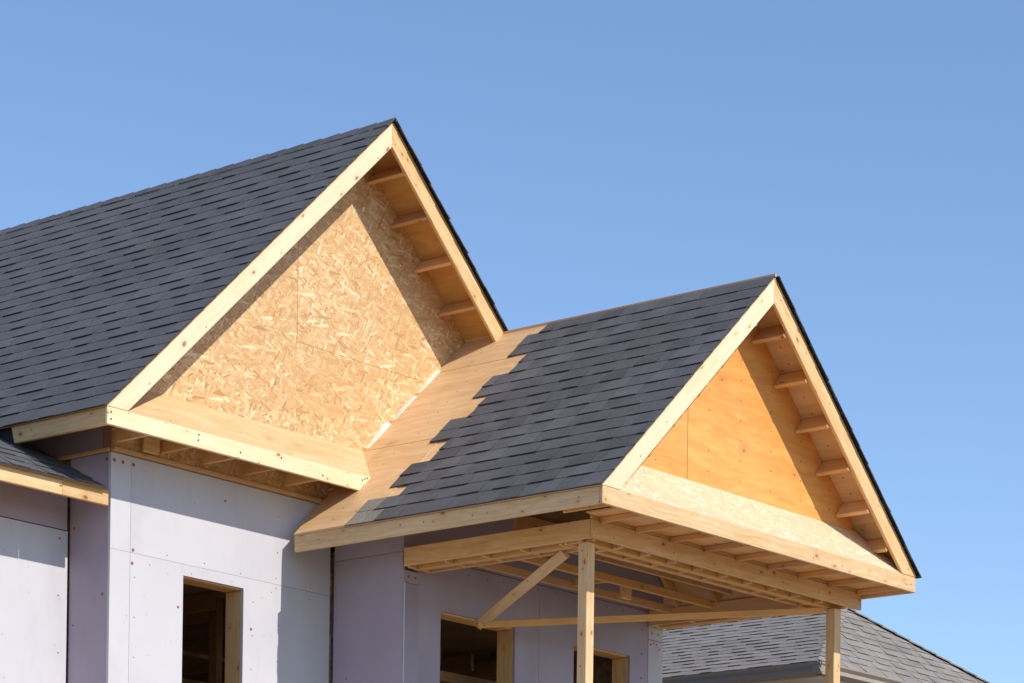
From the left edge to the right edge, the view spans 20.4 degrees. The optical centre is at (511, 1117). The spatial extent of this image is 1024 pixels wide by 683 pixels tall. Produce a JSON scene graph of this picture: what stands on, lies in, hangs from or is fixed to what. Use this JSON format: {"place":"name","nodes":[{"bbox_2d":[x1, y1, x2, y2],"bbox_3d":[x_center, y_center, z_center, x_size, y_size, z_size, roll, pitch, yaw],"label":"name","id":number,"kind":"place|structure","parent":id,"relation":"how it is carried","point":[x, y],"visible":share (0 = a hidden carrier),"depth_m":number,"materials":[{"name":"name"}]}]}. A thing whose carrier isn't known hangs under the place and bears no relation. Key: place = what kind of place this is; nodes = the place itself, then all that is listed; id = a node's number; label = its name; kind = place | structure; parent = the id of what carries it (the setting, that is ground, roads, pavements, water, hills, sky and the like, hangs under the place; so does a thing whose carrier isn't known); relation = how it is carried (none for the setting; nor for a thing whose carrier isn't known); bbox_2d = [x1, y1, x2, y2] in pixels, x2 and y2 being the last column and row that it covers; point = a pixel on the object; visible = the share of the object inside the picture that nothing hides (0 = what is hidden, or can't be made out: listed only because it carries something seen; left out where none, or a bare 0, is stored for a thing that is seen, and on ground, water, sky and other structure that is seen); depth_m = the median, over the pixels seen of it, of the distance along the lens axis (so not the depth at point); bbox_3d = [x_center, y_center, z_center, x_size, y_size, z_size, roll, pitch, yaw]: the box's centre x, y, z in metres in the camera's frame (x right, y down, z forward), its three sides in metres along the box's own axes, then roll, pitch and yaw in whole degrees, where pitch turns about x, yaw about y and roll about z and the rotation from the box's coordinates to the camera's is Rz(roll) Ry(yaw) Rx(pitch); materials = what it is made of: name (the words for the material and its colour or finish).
{"place":"outdoors","nodes":[
{"label":"outdoors","id":0,"kind":"place"},
{"bbox_2d":[0,0,1023,682],"label":"sky","id":1,"kind":"structure","parent":0,"point":[584,156],"materials":[{"name":"blue"}]},
{"bbox_3d":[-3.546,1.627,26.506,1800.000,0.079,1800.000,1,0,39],"label":"ground","id":2,"kind":"structure","parent":0,"visible":0},
{"bbox_2d":[0,117,921,682],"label":"house under construction","id":3,"kind":"structure","parent":2,"relation":"on","point":[314,411],"depth_m":21.36,"materials":[{"name":"grey"}]},
{"bbox_2d":[662,608,990,682],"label":"neighbour house","id":4,"kind":"structure","parent":2,"relation":"on","point":[786,649],"depth_m":28.42,"materials":[{"name":"grey"}]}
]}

